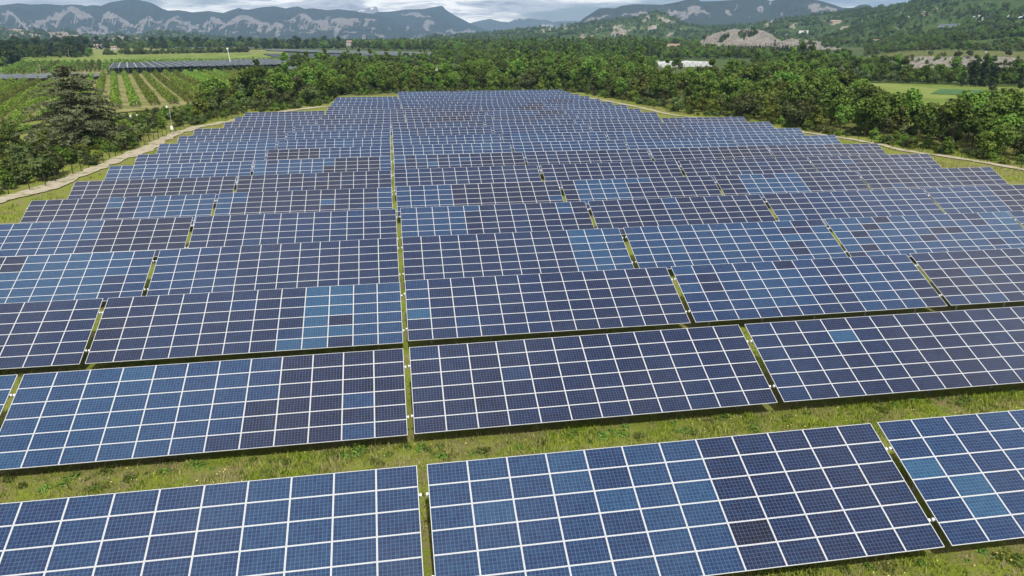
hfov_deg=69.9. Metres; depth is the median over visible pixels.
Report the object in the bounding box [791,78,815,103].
broadleaf tree
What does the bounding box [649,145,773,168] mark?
solar table
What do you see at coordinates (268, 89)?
broadleaf tree
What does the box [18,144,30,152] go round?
tree
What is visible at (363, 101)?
solar table
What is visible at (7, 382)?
solar table
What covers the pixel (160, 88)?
orchard row
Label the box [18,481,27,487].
weed
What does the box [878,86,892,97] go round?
broadleaf tree
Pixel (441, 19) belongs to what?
mountain
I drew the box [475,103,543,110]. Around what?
solar table
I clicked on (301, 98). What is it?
broadleaf tree
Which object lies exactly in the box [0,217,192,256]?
solar table
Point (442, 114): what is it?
solar table
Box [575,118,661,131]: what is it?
solar table
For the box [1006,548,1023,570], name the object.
weed
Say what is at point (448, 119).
solar table
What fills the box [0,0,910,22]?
sky
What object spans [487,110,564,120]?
solar table
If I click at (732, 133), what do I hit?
solar table
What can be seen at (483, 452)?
weed
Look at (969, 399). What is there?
weed
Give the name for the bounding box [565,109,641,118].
solar table
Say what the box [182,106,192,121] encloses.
tree
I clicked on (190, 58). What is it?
orchard row
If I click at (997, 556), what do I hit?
weed
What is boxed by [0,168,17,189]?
shrub
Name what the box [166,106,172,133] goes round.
camera pole
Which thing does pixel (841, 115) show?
broadleaf tree
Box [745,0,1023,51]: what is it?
wooded hillside
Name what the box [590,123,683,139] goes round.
solar table
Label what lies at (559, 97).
solar table
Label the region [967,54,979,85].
poplar tree
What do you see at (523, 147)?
solar table
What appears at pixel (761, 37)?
bare marl hill
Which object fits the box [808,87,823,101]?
broadleaf tree
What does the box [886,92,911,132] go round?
broadleaf tree
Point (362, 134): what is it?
solar table
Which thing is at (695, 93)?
broadleaf tree
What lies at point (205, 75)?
orchard row
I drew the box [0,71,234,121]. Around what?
orchard floor
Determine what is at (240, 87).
broadleaf tree
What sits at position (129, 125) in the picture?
shrub
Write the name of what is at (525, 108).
solar table
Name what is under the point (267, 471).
weed
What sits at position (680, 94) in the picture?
broadleaf tree
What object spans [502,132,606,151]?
solar table
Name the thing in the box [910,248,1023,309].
solar table
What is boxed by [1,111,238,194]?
wire fence
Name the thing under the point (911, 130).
broadleaf tree
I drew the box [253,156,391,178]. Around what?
solar table
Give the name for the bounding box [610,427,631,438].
weed
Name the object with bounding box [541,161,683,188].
solar table
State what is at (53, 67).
orchard row
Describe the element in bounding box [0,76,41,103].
orchard row
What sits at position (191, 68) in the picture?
orchard row
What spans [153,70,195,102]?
orchard row
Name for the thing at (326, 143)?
solar table
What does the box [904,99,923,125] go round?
broadleaf tree
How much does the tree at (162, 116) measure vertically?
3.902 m
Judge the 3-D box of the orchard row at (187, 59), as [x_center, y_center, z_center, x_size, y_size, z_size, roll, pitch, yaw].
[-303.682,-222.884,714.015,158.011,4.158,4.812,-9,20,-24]
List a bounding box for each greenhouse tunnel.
[657,63,665,66]
[663,61,689,66]
[671,61,694,66]
[683,61,705,66]
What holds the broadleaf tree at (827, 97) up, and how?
on the lawn at (976, 568)
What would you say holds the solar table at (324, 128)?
on the lawn at (976, 568)
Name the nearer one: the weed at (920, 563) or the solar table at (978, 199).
the weed at (920, 563)
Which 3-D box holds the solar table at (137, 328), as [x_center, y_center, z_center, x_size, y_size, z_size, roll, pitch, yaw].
[-17.650,2.610,50.197,20.245,3.508,5.408,-3,19,-8]
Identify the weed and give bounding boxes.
[2,471,16,482]
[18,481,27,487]
[36,483,51,493]
[56,479,69,486]
[62,473,78,481]
[82,478,109,495]
[94,465,113,475]
[122,473,135,482]
[156,467,171,473]
[159,456,174,464]
[186,460,200,468]
[194,459,209,470]
[248,456,258,463]
[262,467,274,475]
[281,457,291,466]
[341,451,350,458]
[350,443,367,458]
[385,451,392,456]
[415,442,424,451]
[423,446,432,452]
[435,453,448,460]
[475,446,489,455]
[564,426,578,439]
[597,430,609,440]
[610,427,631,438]
[633,432,642,440]
[677,427,688,434]
[688,428,697,434]
[718,410,732,420]
[744,419,762,432]
[803,566,820,575]
[832,562,852,573]
[861,560,876,571]
[878,404,891,412]
[892,402,900,408]
[904,395,919,400]
[918,557,929,567]
[952,396,967,407]
[958,395,974,403]
[976,548,991,556]
[992,551,1007,560]
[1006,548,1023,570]
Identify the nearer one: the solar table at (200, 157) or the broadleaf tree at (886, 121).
the solar table at (200, 157)
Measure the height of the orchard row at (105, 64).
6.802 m
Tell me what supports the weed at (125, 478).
on the lawn at (976, 568)
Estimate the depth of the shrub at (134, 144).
150.90 m
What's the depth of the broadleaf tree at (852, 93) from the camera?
194.66 m
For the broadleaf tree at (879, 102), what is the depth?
158.95 m
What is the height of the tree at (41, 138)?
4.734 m
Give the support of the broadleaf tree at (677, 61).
on the ground at (721, 61)
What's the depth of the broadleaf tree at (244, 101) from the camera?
234.90 m
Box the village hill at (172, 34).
[1,30,222,40]
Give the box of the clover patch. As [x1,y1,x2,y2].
[931,89,984,93]
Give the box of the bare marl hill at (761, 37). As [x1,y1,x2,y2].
[700,29,840,49]
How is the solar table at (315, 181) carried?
on the lawn at (976, 568)
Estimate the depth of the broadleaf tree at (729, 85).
219.61 m
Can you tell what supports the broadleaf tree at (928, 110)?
on the lawn at (976, 568)
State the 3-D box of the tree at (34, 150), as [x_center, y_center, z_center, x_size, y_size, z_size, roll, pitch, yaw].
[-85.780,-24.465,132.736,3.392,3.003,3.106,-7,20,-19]
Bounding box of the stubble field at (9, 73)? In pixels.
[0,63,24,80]
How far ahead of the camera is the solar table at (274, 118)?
178.08 m
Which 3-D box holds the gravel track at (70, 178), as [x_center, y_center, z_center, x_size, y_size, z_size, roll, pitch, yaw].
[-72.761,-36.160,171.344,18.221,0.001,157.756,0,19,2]
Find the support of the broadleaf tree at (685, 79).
on the lawn at (976, 568)
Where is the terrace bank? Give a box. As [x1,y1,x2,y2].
[868,50,1023,68]
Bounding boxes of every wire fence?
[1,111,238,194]
[709,113,1022,166]
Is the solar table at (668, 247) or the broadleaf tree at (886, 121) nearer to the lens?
the solar table at (668, 247)
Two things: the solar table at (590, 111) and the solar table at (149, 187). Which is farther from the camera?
the solar table at (590, 111)
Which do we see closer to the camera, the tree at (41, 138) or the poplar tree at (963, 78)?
the tree at (41, 138)
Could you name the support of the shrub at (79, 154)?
on the lawn at (976, 568)
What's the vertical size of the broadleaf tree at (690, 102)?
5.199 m
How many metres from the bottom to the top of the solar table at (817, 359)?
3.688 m
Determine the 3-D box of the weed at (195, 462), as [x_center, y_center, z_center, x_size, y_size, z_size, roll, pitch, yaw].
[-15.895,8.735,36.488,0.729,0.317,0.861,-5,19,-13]
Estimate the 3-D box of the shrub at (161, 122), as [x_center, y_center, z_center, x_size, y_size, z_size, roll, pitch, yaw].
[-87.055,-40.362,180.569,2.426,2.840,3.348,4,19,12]
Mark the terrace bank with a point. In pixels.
(950, 54)
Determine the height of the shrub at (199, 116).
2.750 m
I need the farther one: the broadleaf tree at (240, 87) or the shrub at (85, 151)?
the broadleaf tree at (240, 87)
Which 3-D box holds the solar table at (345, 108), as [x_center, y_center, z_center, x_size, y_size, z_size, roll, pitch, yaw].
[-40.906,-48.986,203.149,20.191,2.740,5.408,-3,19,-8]
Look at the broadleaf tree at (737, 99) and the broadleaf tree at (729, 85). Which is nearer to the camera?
the broadleaf tree at (737, 99)
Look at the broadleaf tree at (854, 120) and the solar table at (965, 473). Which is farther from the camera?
the broadleaf tree at (854, 120)
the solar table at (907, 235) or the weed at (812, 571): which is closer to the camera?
the weed at (812, 571)
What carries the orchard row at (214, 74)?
on the orchard floor
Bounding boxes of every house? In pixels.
[346,40,351,45]
[829,20,840,24]
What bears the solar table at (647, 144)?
on the lawn at (976, 568)
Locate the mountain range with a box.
[0,0,446,39]
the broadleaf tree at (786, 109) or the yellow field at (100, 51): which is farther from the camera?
the yellow field at (100, 51)
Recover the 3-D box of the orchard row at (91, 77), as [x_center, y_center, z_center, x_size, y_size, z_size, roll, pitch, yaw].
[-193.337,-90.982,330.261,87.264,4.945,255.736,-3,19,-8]
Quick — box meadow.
[21,53,277,63]
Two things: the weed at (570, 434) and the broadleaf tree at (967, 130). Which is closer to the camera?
the weed at (570, 434)
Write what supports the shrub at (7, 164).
on the lawn at (976, 568)
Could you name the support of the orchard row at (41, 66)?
on the orchard ground at (92, 71)
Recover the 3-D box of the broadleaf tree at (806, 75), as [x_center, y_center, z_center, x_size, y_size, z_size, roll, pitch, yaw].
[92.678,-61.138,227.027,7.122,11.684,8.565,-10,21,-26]
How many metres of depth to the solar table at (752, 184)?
94.86 m
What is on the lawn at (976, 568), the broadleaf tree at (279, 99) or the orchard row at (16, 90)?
the broadleaf tree at (279, 99)
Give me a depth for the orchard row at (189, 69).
507.86 m
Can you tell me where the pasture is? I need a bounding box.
[872,83,1023,115]
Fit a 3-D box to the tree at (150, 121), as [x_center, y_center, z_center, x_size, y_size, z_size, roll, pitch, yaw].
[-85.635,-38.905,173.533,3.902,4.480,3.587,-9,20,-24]
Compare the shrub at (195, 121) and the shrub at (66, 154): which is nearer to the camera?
the shrub at (66, 154)
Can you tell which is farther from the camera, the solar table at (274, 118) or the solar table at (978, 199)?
the solar table at (274, 118)
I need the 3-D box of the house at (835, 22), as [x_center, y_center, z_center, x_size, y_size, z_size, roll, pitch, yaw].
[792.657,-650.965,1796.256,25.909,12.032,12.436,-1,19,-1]
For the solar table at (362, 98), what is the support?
on the lawn at (976, 568)
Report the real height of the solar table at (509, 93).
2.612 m
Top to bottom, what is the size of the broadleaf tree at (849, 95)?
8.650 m
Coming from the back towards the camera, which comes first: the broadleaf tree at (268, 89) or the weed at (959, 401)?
the broadleaf tree at (268, 89)
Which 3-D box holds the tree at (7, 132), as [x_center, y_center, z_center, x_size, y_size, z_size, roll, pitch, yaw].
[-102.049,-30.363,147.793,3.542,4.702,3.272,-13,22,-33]
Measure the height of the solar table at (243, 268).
3.640 m
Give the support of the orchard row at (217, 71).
on the orchard floor
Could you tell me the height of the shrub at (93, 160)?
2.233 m
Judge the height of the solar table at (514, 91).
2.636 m
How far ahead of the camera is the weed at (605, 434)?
38.83 m
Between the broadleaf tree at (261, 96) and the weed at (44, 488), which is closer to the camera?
the weed at (44, 488)
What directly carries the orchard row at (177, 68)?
on the ground at (721, 61)
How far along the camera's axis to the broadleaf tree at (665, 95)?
250.60 m
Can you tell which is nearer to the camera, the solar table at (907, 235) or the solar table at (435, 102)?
the solar table at (907, 235)
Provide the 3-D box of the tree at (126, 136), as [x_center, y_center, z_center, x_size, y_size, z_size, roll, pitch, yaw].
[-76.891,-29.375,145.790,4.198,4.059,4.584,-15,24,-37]
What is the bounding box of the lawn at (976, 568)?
[0,92,1023,575]
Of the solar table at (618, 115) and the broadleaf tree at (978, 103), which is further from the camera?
the solar table at (618, 115)
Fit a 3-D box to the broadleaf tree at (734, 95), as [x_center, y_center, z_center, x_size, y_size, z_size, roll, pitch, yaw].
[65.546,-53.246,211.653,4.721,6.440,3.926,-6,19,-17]
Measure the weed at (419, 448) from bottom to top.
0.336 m
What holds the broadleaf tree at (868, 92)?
on the lawn at (976, 568)
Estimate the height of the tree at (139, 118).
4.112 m
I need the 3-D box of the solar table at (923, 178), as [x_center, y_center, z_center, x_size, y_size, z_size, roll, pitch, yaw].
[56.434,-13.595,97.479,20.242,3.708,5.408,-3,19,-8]
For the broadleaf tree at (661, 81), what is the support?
on the lawn at (976, 568)
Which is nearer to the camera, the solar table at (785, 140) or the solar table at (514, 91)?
the solar table at (785, 140)
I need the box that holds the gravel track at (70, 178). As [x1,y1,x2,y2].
[0,106,328,202]
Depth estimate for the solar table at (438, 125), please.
159.97 m
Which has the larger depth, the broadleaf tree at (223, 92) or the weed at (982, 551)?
the broadleaf tree at (223, 92)
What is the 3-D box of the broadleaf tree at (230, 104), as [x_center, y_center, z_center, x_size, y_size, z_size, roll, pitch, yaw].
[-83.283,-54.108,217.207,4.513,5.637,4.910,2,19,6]
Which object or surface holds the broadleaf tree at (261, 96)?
on the lawn at (976, 568)
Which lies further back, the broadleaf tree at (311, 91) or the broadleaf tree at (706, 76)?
the broadleaf tree at (311, 91)
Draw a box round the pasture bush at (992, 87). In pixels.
[988,85,997,89]
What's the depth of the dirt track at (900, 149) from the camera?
144.52 m
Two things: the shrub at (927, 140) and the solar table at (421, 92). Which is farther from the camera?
the solar table at (421, 92)
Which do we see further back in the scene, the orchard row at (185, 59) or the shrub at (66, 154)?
the orchard row at (185, 59)
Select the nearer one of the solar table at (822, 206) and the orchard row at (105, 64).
the solar table at (822, 206)
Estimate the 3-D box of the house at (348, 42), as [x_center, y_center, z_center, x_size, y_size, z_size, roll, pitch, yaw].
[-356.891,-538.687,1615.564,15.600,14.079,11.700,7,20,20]
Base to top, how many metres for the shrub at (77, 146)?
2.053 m
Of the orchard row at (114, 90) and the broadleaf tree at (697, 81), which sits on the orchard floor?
the orchard row at (114, 90)
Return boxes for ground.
[20,42,1016,95]
[25,63,109,73]
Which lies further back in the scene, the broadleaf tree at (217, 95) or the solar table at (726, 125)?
the broadleaf tree at (217, 95)
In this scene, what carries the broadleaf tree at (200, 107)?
on the lawn at (976, 568)
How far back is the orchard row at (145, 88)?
298.60 m
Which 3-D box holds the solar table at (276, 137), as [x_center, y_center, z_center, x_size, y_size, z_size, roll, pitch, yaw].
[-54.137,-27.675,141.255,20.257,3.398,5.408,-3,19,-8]
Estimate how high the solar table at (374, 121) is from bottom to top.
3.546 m
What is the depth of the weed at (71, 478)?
35.33 m
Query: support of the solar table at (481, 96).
on the lawn at (976, 568)
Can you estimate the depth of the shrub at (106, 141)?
145.51 m
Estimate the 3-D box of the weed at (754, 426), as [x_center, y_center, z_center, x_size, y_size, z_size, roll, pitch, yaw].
[13.097,7.459,39.734,1.058,0.467,1.248,9,21,26]
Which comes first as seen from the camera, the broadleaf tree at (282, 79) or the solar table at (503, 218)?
the solar table at (503, 218)
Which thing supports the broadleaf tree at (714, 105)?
on the lawn at (976, 568)
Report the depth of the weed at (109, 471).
35.74 m
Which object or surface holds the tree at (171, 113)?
on the lawn at (976, 568)
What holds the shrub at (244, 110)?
on the lawn at (976, 568)
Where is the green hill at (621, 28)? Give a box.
[410,12,752,41]
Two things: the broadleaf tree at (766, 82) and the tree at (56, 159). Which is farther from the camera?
the broadleaf tree at (766, 82)
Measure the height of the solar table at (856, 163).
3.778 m
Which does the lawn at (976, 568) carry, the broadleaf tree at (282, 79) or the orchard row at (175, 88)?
the broadleaf tree at (282, 79)
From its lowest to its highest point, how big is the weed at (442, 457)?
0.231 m
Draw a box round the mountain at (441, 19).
[373,6,492,35]
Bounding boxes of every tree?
[0,126,16,145]
[0,135,4,148]
[2,143,26,161]
[12,65,138,146]
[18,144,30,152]
[27,154,58,180]
[28,145,48,156]
[35,129,53,147]
[40,150,62,173]
[55,156,66,173]
[79,131,95,144]
[115,129,136,149]
[134,112,144,122]
[134,123,149,134]
[143,114,158,132]
[150,107,158,115]
[157,111,166,122]
[160,106,168,116]
[166,109,178,118]
[173,109,187,123]
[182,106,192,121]
[191,90,211,117]
[197,76,231,106]
[198,87,217,102]
[207,95,222,114]
[211,86,222,104]
[218,79,225,99]
[218,87,232,103]
[221,92,234,109]
[221,96,238,113]
[233,83,246,95]
[235,91,246,102]
[239,97,249,107]
[249,99,260,110]
[252,88,266,98]
[254,85,267,106]
[261,99,273,106]
[262,80,277,101]
[272,72,293,96]
[274,92,286,103]
[282,90,295,103]
[298,89,306,102]
[301,82,320,103]
[649,73,670,96]
[658,87,671,99]
[669,97,684,111]
[671,57,682,69]
[671,73,692,95]
[675,80,687,97]
[676,90,686,106]
[685,76,703,107]
[685,95,696,109]
[688,72,711,96]
[691,85,705,105]
[695,90,707,111]
[697,70,718,104]
[700,79,721,107]
[707,91,720,113]
[716,93,729,112]
[718,75,743,110]
[729,96,743,111]
[730,93,740,103]
[732,88,756,101]
[733,92,756,115]
[739,79,752,89]
[743,81,769,93]
[751,94,765,118]
[754,91,763,115]
[759,78,773,92]
[759,91,781,116]
[765,96,781,123]
[768,78,783,92]
[770,70,795,86]
[777,82,789,98]
[778,88,791,102]
[778,100,795,120]
[782,81,809,108]
[786,99,811,127]
[791,72,805,81]
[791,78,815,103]
[803,71,818,89]
[806,74,828,92]
[806,96,814,106]
[807,104,823,125]
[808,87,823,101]
[813,97,827,117]
[819,83,852,125]
[826,96,851,127]
[827,75,840,84]
[832,85,855,102]
[834,92,855,111]
[834,104,851,130]
[846,98,885,136]
[848,79,859,87]
[851,78,871,95]
[851,84,883,116]
[851,116,871,131]
[855,94,891,130]
[874,117,894,133]
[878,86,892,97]
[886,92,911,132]
[889,105,910,132]
[899,124,918,136]
[902,87,925,114]
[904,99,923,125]
[914,102,942,136]
[917,102,947,135]
[928,121,953,139]
[954,90,973,118]
[960,67,966,86]
[961,102,972,141]
[964,98,989,144]
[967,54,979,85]
[969,91,990,132]
[973,58,982,86]
[973,96,1014,129]
[978,56,988,86]
[981,60,991,86]
[988,57,998,85]
[989,88,1023,118]
[991,62,1001,86]
[1015,137,1023,155]
[1017,60,1023,88]
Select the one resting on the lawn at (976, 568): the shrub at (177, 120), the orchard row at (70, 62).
the shrub at (177, 120)
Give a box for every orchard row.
[0,59,32,73]
[0,60,25,71]
[0,76,14,87]
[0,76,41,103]
[0,77,29,93]
[0,77,53,119]
[5,81,60,123]
[6,60,38,74]
[17,59,45,73]
[29,59,53,73]
[35,96,62,120]
[38,59,60,72]
[49,59,67,72]
[64,59,74,68]
[68,59,81,71]
[75,72,94,92]
[77,59,88,71]
[85,59,94,71]
[92,71,106,105]
[93,59,101,70]
[101,59,108,71]
[109,56,279,60]
[109,57,277,60]
[109,63,279,71]
[109,66,277,73]
[109,70,121,108]
[110,58,279,61]
[110,62,280,70]
[111,57,278,61]
[111,59,232,62]
[112,64,276,72]
[121,70,141,106]
[128,64,277,69]
[132,70,160,104]
[142,71,179,103]
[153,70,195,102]
[163,69,199,97]
[173,70,202,86]
[183,70,223,86]
[193,69,248,89]
[202,69,232,81]
[212,69,239,79]
[221,69,236,75]
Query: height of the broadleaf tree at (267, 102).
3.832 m
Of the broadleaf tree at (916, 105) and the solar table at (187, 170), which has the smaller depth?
the solar table at (187, 170)
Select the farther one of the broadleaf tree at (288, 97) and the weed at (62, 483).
the broadleaf tree at (288, 97)
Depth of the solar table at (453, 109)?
195.76 m
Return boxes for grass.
[0,100,1023,221]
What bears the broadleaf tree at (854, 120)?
on the lawn at (976, 568)
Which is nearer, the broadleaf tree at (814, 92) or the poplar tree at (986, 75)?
the broadleaf tree at (814, 92)
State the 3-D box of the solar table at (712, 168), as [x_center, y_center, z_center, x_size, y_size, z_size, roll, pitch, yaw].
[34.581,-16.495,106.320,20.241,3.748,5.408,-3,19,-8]
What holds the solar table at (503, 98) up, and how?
on the lawn at (976, 568)
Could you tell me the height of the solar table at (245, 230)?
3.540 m
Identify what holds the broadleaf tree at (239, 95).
on the lawn at (976, 568)
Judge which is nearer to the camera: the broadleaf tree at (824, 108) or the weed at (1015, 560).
the weed at (1015, 560)
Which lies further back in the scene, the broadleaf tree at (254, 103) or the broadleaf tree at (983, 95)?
the broadleaf tree at (254, 103)
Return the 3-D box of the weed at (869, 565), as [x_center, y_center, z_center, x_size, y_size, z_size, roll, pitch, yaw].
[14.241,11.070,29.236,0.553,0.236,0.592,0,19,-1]
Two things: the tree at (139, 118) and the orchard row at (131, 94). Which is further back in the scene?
the orchard row at (131, 94)
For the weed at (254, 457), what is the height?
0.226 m
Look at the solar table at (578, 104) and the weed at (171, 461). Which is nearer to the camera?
the weed at (171, 461)
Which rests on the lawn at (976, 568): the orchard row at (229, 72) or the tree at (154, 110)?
the tree at (154, 110)
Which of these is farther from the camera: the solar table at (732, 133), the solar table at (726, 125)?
the solar table at (726, 125)
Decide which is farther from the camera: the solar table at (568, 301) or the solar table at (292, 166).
the solar table at (292, 166)
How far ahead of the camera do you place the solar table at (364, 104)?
216.19 m
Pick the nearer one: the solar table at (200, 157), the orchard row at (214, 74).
the solar table at (200, 157)
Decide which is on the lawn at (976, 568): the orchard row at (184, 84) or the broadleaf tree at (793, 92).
the broadleaf tree at (793, 92)
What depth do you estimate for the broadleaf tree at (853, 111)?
161.80 m
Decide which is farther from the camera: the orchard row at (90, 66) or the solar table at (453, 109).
the orchard row at (90, 66)
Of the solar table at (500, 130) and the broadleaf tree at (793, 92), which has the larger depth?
the broadleaf tree at (793, 92)
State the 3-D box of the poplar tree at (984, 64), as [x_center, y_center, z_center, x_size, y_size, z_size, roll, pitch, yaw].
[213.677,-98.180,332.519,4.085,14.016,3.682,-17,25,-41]
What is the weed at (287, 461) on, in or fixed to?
on the lawn at (976, 568)
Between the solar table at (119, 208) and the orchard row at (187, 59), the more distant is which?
the orchard row at (187, 59)
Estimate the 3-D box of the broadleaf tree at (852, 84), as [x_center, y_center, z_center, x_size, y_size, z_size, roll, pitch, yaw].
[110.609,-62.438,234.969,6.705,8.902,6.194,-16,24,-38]
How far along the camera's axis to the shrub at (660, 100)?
242.44 m
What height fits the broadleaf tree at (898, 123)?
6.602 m
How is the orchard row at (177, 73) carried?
on the orchard floor
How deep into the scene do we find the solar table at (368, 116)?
181.10 m
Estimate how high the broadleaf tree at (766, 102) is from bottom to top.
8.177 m
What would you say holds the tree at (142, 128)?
on the lawn at (976, 568)
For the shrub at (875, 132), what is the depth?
157.39 m
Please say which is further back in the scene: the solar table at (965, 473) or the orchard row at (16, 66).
the orchard row at (16, 66)
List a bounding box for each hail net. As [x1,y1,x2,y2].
[0,72,100,80]
[109,58,286,71]
[263,53,373,59]
[266,49,431,55]
[937,24,959,27]
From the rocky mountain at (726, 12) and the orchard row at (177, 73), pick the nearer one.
the orchard row at (177, 73)
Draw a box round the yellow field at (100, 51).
[91,47,282,54]
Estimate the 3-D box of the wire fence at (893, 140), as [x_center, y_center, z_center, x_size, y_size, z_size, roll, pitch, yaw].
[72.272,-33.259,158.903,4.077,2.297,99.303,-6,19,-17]
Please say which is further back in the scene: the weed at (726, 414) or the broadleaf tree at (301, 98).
the broadleaf tree at (301, 98)
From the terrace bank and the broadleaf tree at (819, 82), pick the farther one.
the terrace bank
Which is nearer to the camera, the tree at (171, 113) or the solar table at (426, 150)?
the solar table at (426, 150)
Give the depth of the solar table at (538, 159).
115.68 m
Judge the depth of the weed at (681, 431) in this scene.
39.32 m
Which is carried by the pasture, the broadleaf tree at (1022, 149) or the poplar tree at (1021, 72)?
the poplar tree at (1021, 72)
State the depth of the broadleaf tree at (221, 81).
235.58 m
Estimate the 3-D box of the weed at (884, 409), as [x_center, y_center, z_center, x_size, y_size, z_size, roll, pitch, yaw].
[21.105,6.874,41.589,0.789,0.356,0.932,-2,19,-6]
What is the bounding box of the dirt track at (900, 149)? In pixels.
[590,97,1023,169]
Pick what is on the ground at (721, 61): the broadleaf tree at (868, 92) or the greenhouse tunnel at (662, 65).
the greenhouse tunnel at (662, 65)
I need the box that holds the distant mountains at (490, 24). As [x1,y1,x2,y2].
[471,18,579,30]
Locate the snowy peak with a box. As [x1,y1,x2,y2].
[350,6,378,13]
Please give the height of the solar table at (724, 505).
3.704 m
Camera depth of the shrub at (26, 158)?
124.45 m
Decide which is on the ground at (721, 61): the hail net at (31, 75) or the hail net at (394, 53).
the hail net at (394, 53)
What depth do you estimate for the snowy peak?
9461.71 m
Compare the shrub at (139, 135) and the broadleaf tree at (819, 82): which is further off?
the broadleaf tree at (819, 82)
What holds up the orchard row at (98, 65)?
on the orchard ground at (92, 71)
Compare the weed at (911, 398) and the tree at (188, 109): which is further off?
the tree at (188, 109)
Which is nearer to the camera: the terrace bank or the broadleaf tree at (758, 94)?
the broadleaf tree at (758, 94)
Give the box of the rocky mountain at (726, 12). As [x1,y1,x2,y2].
[577,0,872,25]
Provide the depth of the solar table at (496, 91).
269.14 m
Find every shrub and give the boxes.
[0,156,24,173]
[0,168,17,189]
[8,169,31,184]
[18,153,34,165]
[56,146,75,164]
[68,150,84,161]
[74,143,88,149]
[79,147,91,156]
[81,154,99,164]
[100,137,110,145]
[106,117,116,125]
[118,119,128,125]
[127,123,140,133]
[127,134,137,145]
[133,132,142,140]
[154,118,165,129]
[172,116,182,126]
[188,119,197,124]
[192,114,206,121]
[240,107,247,112]
[289,101,300,108]
[657,98,668,102]
[870,128,880,139]
[903,135,915,148]
[920,135,934,149]
[934,136,956,153]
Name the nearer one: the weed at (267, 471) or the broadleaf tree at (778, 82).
the weed at (267, 471)
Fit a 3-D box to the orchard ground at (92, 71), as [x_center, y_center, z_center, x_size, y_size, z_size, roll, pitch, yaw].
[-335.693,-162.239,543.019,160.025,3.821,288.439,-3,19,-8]
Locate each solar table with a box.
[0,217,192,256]
[0,250,155,303]
[0,298,102,368]
[0,348,408,469]
[0,374,17,414]
[0,465,423,575]
[20,194,215,226]
[68,176,235,203]
[85,282,403,363]
[104,161,252,184]
[134,150,265,171]
[146,238,399,295]
[156,141,275,159]
[177,133,285,149]
[187,209,397,249]
[193,126,292,139]
[214,187,392,215]
[224,120,315,131]
[234,115,319,124]
[236,170,392,192]
[244,111,324,119]
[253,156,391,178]
[267,146,391,164]
[277,137,390,153]
[286,130,390,146]
[294,124,390,138]
[316,118,405,131]
[321,113,403,119]
[326,109,403,116]
[327,105,400,111]
[331,102,399,106]
[334,99,399,102]
[335,96,397,99]
[392,121,483,136]
[392,127,491,142]
[393,134,500,154]
[393,143,511,155]
[393,152,524,174]
[393,165,540,195]
[395,181,563,216]
[398,91,453,93]
[398,93,456,98]
[399,95,459,104]
[400,201,593,238]
[401,98,464,108]
[401,101,468,108]
[401,228,633,280]
[402,104,473,115]
[404,267,689,343]
[405,107,479,118]
[405,111,485,122]
[407,115,492,126]
[408,325,777,433]
[426,423,944,575]
[455,90,508,94]
[457,92,513,97]
[461,95,520,100]
[466,97,527,103]
[470,100,535,106]
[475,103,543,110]
[482,106,554,115]
[485,119,574,133]
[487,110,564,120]
[493,114,576,123]
[493,124,590,141]
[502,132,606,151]
[510,90,562,94]
[513,140,627,164]
[515,92,569,95]
[521,94,578,99]
[525,149,651,173]
[529,96,589,101]
[536,99,599,105]
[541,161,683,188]
[545,102,612,109]
[556,105,627,113]
[560,176,722,208]
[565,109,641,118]
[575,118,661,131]
[577,112,658,118]
[588,194,776,234]
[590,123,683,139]
[606,130,708,148]
[623,219,847,268]
[626,137,736,157]
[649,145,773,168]
[662,117,746,129]
[671,254,946,325]
[679,157,816,184]
[682,122,773,137]
[706,128,804,145]
[714,171,869,206]
[733,135,841,154]
[744,306,1023,404]
[762,188,944,226]
[767,143,886,164]
[808,154,941,178]
[824,211,1023,256]
[857,167,1008,194]
[877,409,1023,545]
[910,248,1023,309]
[924,184,1023,216]
[1008,210,1023,226]
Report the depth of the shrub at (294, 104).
237.48 m
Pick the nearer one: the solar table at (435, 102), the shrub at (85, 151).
the shrub at (85, 151)
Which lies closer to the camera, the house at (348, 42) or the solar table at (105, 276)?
the solar table at (105, 276)
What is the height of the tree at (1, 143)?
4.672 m
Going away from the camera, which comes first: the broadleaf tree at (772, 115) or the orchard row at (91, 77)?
the broadleaf tree at (772, 115)

